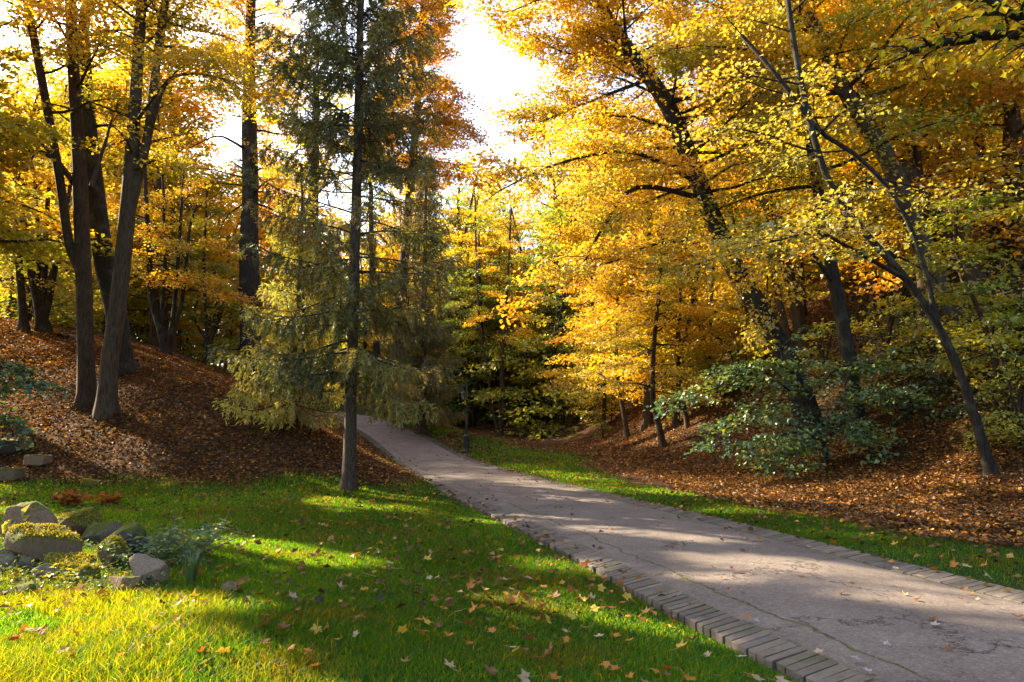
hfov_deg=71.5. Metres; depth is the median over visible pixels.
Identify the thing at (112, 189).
woodland tree
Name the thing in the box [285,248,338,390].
woodland tree
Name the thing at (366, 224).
woodland tree
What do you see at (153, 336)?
woodland tree
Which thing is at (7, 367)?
shrub
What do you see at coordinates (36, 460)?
stone block
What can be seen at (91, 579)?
ground cover
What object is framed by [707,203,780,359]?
woodland tree
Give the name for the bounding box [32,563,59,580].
stone
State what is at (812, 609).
path
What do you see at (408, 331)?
woodland tree
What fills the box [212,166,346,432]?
spruce tree
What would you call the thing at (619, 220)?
woodland tree
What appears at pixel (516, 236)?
woodland tree
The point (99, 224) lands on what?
maple tree
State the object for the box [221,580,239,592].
stone
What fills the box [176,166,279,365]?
woodland tree
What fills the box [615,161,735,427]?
woodland tree
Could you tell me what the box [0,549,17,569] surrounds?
stone
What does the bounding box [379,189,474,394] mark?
woodland tree
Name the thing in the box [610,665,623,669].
fallen leaf
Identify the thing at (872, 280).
woodland tree
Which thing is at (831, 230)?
woodland tree
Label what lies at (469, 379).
woodland tree
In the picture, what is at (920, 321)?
shrub
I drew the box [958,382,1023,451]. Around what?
shrub
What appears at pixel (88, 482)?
stone
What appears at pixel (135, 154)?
maple tree
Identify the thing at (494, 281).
woodland tree
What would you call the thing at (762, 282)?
woodland tree
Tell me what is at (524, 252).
woodland tree
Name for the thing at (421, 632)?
fallen leaf
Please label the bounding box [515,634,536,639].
fallen leaf
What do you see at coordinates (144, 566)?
stone
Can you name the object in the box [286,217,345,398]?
young tree
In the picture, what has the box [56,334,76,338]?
fallen branch
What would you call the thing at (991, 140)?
woodland tree
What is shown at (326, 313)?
woodland tree
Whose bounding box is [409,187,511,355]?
woodland tree
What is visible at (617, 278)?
woodland tree
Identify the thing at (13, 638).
fallen leaf
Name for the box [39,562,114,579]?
weed plant
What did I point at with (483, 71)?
sky
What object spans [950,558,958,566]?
fallen leaf
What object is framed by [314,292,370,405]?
woodland tree
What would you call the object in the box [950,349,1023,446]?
shrub
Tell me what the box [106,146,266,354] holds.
forked tree
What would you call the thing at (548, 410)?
woodland tree
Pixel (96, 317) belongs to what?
woodland tree
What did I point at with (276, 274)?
woodland tree
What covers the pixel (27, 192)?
woodland tree
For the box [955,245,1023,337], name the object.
shrub
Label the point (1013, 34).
oak tree
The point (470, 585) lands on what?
fallen leaf
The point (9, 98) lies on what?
maple tree
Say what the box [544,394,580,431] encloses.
shrub
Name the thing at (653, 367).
slim tree
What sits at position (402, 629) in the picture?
fallen leaf
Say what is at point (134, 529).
stone
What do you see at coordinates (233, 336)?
woodland tree
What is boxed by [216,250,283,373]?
woodland tree
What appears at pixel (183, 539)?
nettle plant
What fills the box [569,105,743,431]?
woodland tree
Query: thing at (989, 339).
slim tree
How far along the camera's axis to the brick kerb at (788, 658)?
6.07 m
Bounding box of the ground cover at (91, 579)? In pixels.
[0,521,210,598]
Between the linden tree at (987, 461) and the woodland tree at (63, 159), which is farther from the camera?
the woodland tree at (63, 159)
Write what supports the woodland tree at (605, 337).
on the ground at (584, 428)
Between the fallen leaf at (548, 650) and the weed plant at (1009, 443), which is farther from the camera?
the weed plant at (1009, 443)
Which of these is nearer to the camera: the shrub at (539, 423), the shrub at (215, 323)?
the shrub at (215, 323)
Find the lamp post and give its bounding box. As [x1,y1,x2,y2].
[461,382,469,452]
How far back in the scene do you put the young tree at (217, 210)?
42.12 m
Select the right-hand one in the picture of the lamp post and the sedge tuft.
the lamp post
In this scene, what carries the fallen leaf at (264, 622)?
on the grass at (32, 657)
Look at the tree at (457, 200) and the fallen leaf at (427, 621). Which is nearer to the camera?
the fallen leaf at (427, 621)
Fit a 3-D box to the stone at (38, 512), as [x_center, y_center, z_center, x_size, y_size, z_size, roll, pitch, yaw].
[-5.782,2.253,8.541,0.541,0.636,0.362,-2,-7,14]
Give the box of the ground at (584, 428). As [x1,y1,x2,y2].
[0,172,1023,681]
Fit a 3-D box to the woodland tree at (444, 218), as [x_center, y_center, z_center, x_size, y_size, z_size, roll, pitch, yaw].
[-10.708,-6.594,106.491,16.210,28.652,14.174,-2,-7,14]
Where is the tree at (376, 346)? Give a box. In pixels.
[334,163,402,414]
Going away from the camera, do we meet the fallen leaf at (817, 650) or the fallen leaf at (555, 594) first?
the fallen leaf at (817, 650)
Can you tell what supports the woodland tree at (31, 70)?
on the ground at (584, 428)
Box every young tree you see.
[0,143,100,331]
[155,172,239,363]
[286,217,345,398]
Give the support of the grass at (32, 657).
on the ground at (584, 428)
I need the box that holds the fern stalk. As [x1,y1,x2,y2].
[0,504,29,533]
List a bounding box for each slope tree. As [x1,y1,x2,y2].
[629,88,730,373]
[644,37,734,340]
[745,2,988,324]
[810,16,998,270]
[885,10,997,192]
[904,6,1022,243]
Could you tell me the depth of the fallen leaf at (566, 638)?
5.32 m
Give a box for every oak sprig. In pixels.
[51,487,91,506]
[91,489,125,504]
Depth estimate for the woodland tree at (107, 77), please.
45.33 m
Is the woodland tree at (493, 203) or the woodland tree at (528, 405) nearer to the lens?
the woodland tree at (528, 405)
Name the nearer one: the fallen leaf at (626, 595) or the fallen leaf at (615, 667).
the fallen leaf at (615, 667)
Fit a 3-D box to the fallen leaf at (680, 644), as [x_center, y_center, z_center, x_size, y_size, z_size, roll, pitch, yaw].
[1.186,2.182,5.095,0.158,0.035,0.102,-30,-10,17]
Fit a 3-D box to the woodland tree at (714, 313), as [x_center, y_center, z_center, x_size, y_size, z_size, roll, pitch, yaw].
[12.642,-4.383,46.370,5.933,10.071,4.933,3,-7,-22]
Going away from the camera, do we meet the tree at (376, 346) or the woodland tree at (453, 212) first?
the tree at (376, 346)
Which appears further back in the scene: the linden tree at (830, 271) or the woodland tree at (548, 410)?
the woodland tree at (548, 410)
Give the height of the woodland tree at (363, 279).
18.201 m
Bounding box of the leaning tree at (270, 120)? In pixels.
[228,47,414,421]
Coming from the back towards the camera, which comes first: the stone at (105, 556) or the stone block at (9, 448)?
the stone block at (9, 448)
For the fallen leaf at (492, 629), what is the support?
on the grass at (32, 657)
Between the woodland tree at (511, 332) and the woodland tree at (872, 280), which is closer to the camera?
the woodland tree at (872, 280)
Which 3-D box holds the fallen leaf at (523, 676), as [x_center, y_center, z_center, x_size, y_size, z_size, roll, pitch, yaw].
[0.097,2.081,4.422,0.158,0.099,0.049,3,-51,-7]
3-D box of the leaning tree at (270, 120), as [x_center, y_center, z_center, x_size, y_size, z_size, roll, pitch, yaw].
[-5.831,-3.276,22.317,5.878,11.815,4.374,0,-7,0]
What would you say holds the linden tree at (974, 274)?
on the ground at (584, 428)
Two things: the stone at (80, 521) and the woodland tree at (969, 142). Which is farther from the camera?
the woodland tree at (969, 142)
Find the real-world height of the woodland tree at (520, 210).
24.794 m
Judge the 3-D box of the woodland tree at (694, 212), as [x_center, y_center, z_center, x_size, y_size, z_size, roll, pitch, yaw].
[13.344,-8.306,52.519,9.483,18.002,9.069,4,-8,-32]
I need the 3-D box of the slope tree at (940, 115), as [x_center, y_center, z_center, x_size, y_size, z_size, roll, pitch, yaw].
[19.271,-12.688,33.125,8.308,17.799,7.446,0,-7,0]
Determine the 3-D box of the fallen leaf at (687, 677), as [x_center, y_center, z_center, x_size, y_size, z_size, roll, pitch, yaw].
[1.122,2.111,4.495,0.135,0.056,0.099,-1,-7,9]
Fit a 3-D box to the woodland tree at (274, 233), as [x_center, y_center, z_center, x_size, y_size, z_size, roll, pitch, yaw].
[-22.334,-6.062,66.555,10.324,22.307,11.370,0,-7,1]
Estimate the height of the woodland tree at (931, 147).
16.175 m
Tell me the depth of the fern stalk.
8.38 m
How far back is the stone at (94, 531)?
9.16 m
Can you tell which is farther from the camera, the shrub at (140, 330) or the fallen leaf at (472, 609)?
the shrub at (140, 330)
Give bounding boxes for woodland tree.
[0,36,93,318]
[0,56,57,304]
[0,76,113,325]
[0,86,124,314]
[0,159,69,305]
[1,46,176,327]
[1,91,94,322]
[2,101,68,326]
[7,0,240,307]
[43,54,160,331]
[44,120,122,324]
[58,38,251,345]
[66,139,196,331]
[93,86,233,327]
[95,13,260,351]
[101,189,223,349]
[137,156,231,342]
[160,191,236,355]
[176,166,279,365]
[177,158,292,376]
[182,249,238,368]
[200,170,322,371]
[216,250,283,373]
[229,137,338,368]
[229,160,313,380]
[259,149,350,381]
[263,196,343,370]
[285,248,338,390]
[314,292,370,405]
[318,211,398,403]
[319,216,360,387]
[324,248,405,404]
[326,260,377,397]
[331,204,397,347]
[331,243,413,406]
[337,183,472,392]
[338,201,399,402]
[363,283,458,413]
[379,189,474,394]
[386,206,485,409]
[408,140,516,412]
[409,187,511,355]
[416,207,455,258]
[418,217,542,424]
[426,206,528,395]
[427,284,522,426]
[436,219,538,414]
[445,226,531,419]
[450,206,508,265]
[457,179,627,440]
[464,246,521,404]
[466,169,518,309]
[477,201,536,365]
[479,283,565,425]
[483,224,575,404]
[487,197,582,401]
[487,261,545,411]
[497,117,606,411]
[503,247,539,330]
[507,260,598,407]
[519,172,595,359]
[521,210,604,391]
[531,200,550,263]
[533,212,643,422]
[534,217,627,374]
[538,105,627,267]
[551,160,638,238]
[552,167,683,352]
[561,264,639,430]
[568,264,638,406]
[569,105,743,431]
[579,182,658,379]
[582,128,632,283]
[589,223,681,410]
[593,159,671,341]
[607,191,705,374]
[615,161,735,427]
[629,134,764,384]
[630,106,735,318]
[662,89,817,344]
[672,205,737,344]
[701,160,779,306]
[706,123,815,297]
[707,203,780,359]
[722,35,876,277]
[735,95,851,292]
[742,6,952,318]
[751,0,1023,329]
[752,10,881,257]
[758,149,852,315]
[852,6,1002,224]
[866,21,951,193]
[922,0,1023,251]
[926,10,1022,187]
[933,116,1000,160]
[943,110,1023,159]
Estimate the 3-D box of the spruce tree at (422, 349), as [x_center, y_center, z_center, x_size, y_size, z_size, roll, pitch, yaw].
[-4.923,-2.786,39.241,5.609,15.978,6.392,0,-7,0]
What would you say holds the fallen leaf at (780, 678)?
on the grass at (32, 657)
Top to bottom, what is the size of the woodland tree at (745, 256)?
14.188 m
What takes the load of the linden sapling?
on the ground at (584, 428)
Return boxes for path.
[315,411,1023,681]
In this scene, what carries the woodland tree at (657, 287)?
on the ground at (584, 428)
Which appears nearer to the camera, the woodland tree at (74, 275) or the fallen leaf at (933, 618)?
the fallen leaf at (933, 618)
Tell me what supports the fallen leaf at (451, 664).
on the grass at (32, 657)
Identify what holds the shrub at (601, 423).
on the ground at (584, 428)
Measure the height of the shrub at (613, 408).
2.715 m
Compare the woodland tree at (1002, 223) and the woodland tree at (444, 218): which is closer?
the woodland tree at (1002, 223)
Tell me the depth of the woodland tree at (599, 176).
87.89 m
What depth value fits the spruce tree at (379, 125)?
16.89 m
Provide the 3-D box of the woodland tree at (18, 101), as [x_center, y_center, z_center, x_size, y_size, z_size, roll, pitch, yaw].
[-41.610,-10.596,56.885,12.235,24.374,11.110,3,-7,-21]
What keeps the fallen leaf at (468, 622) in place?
on the grass at (32, 657)
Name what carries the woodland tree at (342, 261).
on the ground at (584, 428)
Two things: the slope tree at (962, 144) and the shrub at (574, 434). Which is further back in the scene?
the shrub at (574, 434)
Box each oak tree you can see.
[182,0,324,388]
[259,80,280,272]
[859,0,1023,92]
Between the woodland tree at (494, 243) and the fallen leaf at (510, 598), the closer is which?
the fallen leaf at (510, 598)
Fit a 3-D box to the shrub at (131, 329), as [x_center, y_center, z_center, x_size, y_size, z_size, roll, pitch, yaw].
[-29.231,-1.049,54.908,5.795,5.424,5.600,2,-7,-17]
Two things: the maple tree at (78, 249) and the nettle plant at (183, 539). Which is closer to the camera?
the nettle plant at (183, 539)
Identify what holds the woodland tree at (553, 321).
on the ground at (584, 428)
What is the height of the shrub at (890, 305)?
3.270 m
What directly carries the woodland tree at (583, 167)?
on the ground at (584, 428)
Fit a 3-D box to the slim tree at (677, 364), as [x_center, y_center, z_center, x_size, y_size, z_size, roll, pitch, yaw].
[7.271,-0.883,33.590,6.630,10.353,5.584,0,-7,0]
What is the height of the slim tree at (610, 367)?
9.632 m
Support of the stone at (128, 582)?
on the ground at (584, 428)
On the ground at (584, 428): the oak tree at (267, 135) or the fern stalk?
the oak tree at (267, 135)
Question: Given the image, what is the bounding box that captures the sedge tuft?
[174,549,216,587]
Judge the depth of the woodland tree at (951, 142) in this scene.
46.79 m
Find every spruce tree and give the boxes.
[207,0,469,490]
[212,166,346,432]
[370,152,470,433]
[437,298,465,411]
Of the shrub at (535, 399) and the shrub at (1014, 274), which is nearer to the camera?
the shrub at (1014, 274)
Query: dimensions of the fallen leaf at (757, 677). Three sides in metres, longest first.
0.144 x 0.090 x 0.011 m
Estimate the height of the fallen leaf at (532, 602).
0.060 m
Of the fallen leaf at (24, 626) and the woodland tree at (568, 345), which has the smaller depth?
the fallen leaf at (24, 626)
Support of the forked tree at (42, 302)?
on the ground at (584, 428)
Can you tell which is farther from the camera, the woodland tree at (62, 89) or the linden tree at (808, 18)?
the woodland tree at (62, 89)
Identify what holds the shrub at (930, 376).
on the ground at (584, 428)
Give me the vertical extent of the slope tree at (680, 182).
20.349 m
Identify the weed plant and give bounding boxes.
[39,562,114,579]
[61,504,110,511]
[127,537,174,555]
[967,421,1023,448]
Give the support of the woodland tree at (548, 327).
on the ground at (584, 428)
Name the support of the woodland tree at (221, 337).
on the ground at (584, 428)
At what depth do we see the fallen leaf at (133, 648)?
4.76 m
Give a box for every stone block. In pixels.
[0,438,18,453]
[0,467,25,480]
[17,437,31,449]
[23,454,52,465]
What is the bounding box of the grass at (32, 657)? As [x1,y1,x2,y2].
[0,417,1023,681]
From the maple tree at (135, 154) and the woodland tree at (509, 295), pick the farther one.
the woodland tree at (509, 295)
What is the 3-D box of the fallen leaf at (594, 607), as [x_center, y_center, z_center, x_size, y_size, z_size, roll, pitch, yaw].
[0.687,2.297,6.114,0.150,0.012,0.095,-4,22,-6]
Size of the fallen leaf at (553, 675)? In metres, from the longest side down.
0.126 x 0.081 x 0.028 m
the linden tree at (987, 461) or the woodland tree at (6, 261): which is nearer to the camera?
the linden tree at (987, 461)
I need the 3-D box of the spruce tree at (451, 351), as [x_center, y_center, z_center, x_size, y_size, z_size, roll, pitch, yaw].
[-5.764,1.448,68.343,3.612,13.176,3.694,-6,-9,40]
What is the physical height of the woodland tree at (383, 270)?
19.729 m
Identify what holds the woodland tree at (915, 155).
on the ground at (584, 428)
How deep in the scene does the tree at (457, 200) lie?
73.07 m
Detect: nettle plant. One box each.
[85,514,245,567]
[157,522,223,557]
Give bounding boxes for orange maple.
[331,0,492,417]
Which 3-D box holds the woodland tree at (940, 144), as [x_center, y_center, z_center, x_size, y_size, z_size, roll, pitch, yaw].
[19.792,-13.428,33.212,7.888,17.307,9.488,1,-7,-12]
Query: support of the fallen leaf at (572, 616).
on the grass at (32, 657)
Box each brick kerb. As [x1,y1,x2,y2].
[328,417,881,681]
[338,411,1023,603]
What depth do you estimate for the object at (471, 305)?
73.35 m
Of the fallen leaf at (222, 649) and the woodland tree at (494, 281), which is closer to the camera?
the fallen leaf at (222, 649)
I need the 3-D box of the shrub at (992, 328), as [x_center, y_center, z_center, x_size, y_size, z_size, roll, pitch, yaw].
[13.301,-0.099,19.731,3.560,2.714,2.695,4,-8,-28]
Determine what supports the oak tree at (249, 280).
on the ground at (584, 428)
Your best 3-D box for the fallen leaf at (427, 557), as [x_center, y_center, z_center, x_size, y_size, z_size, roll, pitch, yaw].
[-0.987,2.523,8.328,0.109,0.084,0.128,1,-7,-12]
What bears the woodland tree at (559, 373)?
on the ground at (584, 428)
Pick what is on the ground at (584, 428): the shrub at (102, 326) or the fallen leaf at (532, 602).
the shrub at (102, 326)
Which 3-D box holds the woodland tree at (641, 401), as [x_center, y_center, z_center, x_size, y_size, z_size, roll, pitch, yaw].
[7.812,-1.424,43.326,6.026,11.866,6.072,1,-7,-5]
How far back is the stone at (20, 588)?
6.78 m
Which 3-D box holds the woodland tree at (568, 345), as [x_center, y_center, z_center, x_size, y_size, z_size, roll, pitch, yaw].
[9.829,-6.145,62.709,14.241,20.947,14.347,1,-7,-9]
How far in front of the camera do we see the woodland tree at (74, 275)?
55.84 m
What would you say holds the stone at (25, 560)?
on the ground at (584, 428)
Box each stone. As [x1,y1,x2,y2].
[0,501,57,539]
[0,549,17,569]
[4,521,84,561]
[12,581,42,594]
[17,554,35,568]
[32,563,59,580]
[42,551,97,571]
[54,507,103,537]
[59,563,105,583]
[80,478,98,485]
[81,521,121,543]
[94,535,130,566]
[107,521,148,555]
[109,576,141,591]
[129,553,168,586]
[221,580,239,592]
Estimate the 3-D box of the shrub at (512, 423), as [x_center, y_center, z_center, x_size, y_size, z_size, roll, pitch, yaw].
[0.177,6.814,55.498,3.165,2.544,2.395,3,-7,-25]
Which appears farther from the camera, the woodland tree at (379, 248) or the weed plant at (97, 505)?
the woodland tree at (379, 248)
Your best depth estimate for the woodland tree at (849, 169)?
47.52 m
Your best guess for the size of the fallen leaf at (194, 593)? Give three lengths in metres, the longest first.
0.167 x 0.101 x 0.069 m
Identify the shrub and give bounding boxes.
[0,253,96,325]
[0,262,75,324]
[0,262,75,326]
[0,358,73,450]
[67,288,134,337]
[127,312,142,339]
[128,307,148,340]
[130,298,148,339]
[165,286,245,362]
[176,326,212,361]
[316,388,338,409]
[498,413,531,436]
[517,392,546,420]
[529,420,549,437]
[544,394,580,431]
[566,396,609,427]
[569,427,579,437]
[586,392,629,427]
[594,420,611,440]
[689,359,732,408]
[701,339,767,392]
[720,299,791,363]
[792,318,841,380]
[821,186,1023,454]
[850,292,927,373]
[883,296,975,378]
[937,291,1023,385]
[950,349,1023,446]
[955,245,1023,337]
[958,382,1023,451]
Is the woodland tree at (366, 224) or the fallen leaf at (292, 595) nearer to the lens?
the fallen leaf at (292, 595)
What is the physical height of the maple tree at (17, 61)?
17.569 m
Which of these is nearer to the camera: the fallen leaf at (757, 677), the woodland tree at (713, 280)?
the fallen leaf at (757, 677)
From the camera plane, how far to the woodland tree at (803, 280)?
36.54 m
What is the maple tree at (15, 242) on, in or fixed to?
on the ground at (584, 428)
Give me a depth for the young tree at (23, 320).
31.38 m
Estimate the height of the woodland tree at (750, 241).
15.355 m
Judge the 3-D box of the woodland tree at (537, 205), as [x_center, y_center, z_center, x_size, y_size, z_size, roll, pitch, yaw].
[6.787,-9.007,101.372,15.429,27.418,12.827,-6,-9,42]
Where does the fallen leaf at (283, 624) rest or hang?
on the grass at (32, 657)
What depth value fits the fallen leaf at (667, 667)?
4.74 m
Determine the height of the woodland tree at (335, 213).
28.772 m
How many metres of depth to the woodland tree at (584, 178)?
86.49 m
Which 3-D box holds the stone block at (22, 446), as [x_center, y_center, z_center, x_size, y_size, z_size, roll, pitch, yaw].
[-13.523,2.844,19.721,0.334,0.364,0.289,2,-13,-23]
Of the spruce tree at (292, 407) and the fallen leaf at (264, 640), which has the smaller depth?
the fallen leaf at (264, 640)
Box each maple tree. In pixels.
[0,0,21,198]
[0,0,149,275]
[0,0,220,409]
[0,32,38,192]
[0,45,32,234]
[4,1,185,377]
[40,0,291,420]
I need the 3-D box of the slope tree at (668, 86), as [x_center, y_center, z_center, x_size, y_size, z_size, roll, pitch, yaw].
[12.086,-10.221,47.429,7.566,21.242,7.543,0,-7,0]
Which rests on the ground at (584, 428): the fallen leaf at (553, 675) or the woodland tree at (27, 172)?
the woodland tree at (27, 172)
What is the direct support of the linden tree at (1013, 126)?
on the ground at (584, 428)
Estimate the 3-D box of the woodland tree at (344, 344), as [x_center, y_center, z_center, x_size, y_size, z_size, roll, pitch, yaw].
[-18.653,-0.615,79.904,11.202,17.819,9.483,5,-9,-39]
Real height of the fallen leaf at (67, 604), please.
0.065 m
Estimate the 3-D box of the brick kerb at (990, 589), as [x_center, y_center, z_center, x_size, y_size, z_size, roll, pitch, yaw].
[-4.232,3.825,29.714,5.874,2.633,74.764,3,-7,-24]
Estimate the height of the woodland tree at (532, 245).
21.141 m
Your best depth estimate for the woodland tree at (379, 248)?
78.57 m
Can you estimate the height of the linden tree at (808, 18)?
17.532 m
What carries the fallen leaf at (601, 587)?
on the ground at (584, 428)
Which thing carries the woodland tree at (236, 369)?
on the ground at (584, 428)
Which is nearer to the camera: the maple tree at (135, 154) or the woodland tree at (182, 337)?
the maple tree at (135, 154)
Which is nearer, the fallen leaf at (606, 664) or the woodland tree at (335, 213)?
the fallen leaf at (606, 664)
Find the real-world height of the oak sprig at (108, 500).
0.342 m
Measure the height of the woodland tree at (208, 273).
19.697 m
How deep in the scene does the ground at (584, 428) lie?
19.70 m
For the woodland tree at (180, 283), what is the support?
on the ground at (584, 428)
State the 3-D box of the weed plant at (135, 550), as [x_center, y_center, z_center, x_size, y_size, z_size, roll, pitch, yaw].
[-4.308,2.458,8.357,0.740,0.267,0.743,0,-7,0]
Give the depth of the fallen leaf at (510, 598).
6.22 m
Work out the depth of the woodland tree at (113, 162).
49.21 m
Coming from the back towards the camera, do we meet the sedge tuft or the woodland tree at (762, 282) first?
the woodland tree at (762, 282)
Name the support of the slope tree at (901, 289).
on the ground at (584, 428)
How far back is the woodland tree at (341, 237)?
83.63 m
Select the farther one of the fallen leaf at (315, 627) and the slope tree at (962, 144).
the slope tree at (962, 144)
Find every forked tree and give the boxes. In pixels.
[1,102,134,333]
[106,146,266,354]
[440,186,551,435]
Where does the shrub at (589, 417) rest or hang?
on the ground at (584, 428)
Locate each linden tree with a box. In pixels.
[436,0,883,441]
[616,0,1023,352]
[652,0,1023,476]
[653,0,1014,439]
[678,0,887,356]
[737,0,1015,294]
[854,0,1023,266]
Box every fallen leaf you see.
[8,636,22,640]
[14,623,28,630]
[30,623,46,633]
[61,599,75,607]
[130,637,143,652]
[188,589,199,595]
[215,640,229,653]
[252,616,271,626]
[253,638,270,642]
[277,621,290,627]
[289,590,299,598]
[310,622,321,633]
[396,624,407,634]
[414,629,427,634]
[422,615,432,624]
[424,552,431,559]
[444,658,458,671]
[457,619,475,624]
[466,576,475,590]
[469,601,476,612]
[484,664,504,674]
[487,627,496,632]
[505,596,516,603]
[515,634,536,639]
[516,667,538,681]
[528,597,537,604]
[542,641,552,655]
[542,670,560,678]
[551,591,559,597]
[562,635,574,642]
[568,612,576,620]
[590,604,599,611]
[597,584,605,591]
[599,659,617,668]
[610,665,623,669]
[622,587,634,601]
[624,671,634,677]
[659,664,680,668]
[672,639,687,649]
[679,668,698,679]
[745,672,764,680]
[768,676,790,681]
[814,648,823,653]
[883,639,891,646]
[923,619,939,625]
[929,615,937,620]
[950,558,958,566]
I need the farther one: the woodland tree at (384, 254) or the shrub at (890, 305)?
the woodland tree at (384, 254)
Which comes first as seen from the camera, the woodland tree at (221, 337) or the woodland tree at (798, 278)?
the woodland tree at (798, 278)
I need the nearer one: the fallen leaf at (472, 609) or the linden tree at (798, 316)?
the fallen leaf at (472, 609)
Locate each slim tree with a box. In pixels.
[562,267,675,437]
[579,214,743,447]
[597,215,740,428]
[895,190,1023,424]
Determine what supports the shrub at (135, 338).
on the ground at (584, 428)
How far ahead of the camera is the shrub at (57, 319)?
39.19 m
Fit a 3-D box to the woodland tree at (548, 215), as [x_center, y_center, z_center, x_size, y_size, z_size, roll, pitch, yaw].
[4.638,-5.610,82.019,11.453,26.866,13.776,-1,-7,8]
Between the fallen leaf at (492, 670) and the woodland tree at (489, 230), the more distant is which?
the woodland tree at (489, 230)
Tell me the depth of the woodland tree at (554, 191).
68.14 m
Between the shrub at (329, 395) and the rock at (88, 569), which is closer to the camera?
the rock at (88, 569)
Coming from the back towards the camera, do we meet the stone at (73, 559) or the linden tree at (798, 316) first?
the linden tree at (798, 316)
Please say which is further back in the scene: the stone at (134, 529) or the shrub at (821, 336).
the shrub at (821, 336)
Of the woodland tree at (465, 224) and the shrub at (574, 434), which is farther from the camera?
the woodland tree at (465, 224)
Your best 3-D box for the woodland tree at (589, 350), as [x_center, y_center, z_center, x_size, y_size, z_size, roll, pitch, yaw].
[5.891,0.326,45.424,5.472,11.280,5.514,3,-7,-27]
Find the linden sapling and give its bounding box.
[643,324,948,479]
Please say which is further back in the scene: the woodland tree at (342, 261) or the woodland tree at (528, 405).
the woodland tree at (342, 261)
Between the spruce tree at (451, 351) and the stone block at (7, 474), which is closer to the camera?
the stone block at (7, 474)
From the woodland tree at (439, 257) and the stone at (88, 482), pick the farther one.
the woodland tree at (439, 257)
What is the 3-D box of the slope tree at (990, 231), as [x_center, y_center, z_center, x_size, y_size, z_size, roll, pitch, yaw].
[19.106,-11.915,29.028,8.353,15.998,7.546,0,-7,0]
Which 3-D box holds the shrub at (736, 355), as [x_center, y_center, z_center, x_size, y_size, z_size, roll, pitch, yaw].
[10.366,1.423,32.579,3.444,3.068,3.328,3,-7,-23]
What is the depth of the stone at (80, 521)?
9.28 m
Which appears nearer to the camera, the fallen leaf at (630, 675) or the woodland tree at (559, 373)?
the fallen leaf at (630, 675)
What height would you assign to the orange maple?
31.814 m
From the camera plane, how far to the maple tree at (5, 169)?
21.12 m
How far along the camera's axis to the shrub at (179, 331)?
56.30 m
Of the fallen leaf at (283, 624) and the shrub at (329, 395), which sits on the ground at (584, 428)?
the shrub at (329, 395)
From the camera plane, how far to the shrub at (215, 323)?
42.69 m
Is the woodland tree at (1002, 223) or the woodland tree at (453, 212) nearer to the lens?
the woodland tree at (1002, 223)
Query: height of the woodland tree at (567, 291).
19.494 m
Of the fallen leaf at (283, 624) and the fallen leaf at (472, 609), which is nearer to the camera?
the fallen leaf at (283, 624)
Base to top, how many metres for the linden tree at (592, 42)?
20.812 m
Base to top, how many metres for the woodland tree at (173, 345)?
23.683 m
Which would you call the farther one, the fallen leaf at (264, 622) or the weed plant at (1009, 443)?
the weed plant at (1009, 443)
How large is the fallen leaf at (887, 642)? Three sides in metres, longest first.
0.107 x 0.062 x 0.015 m
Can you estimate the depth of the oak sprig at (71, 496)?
13.49 m
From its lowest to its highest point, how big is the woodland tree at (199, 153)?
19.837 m
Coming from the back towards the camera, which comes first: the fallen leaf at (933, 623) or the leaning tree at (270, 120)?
the leaning tree at (270, 120)
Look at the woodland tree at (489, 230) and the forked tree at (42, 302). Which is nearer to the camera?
the forked tree at (42, 302)
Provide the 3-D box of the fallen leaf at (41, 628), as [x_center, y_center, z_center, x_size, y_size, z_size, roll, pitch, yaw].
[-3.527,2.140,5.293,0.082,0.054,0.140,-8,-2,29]
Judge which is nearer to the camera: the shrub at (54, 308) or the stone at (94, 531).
the stone at (94, 531)
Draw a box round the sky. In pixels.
[0,0,771,364]
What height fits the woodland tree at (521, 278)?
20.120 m
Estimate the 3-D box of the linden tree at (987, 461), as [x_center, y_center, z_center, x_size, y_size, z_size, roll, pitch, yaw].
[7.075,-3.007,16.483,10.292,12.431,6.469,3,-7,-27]
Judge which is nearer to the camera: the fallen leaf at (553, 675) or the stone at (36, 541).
the fallen leaf at (553, 675)
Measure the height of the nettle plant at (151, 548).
0.519 m
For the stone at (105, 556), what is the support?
on the ground at (584, 428)
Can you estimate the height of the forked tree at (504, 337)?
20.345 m
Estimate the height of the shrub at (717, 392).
2.561 m
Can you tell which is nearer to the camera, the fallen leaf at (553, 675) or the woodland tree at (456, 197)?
the fallen leaf at (553, 675)
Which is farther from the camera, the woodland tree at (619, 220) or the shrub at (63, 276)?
the woodland tree at (619, 220)

